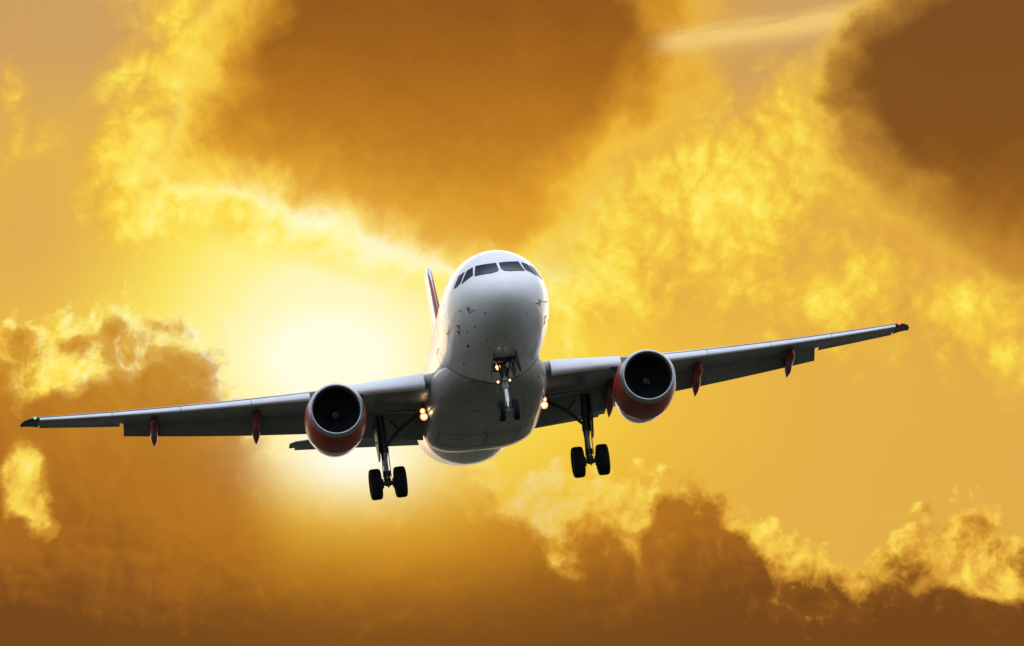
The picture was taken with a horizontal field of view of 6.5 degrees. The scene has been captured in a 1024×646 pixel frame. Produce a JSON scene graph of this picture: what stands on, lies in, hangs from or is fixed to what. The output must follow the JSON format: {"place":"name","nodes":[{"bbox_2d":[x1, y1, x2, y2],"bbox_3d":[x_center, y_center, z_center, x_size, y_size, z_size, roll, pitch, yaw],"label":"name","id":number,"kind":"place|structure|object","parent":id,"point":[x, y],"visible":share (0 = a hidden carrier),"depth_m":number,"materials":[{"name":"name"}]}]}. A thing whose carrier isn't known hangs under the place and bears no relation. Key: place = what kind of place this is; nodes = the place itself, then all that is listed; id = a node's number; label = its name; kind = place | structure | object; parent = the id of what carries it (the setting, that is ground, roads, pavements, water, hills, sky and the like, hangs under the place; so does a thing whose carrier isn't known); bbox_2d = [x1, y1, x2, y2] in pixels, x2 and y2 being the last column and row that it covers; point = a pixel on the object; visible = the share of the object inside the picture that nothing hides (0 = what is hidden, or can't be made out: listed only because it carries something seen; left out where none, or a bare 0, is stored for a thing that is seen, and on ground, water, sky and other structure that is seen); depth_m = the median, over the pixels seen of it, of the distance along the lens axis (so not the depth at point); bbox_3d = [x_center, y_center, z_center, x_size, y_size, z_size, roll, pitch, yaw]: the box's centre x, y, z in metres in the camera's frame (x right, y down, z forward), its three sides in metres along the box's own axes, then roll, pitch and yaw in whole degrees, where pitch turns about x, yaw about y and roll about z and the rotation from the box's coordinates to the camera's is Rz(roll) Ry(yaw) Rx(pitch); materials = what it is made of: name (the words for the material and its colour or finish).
{"place":"outdoors","nodes":[
{"label":"outdoors","id":0,"kind":"place"},
{"bbox_2d":[20,250,908,499],"bbox_3d":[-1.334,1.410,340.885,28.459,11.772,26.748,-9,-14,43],"label":"airplane","id":1,"kind":"object","parent":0,"point":[488,384],"visible":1,"depth_m":334.47,"materials":[{"name":"white paint"}]},
{"bbox_2d":[0,0,1023,645],"label":"sky","id":2,"kind":"structure","parent":0,"point":[202,201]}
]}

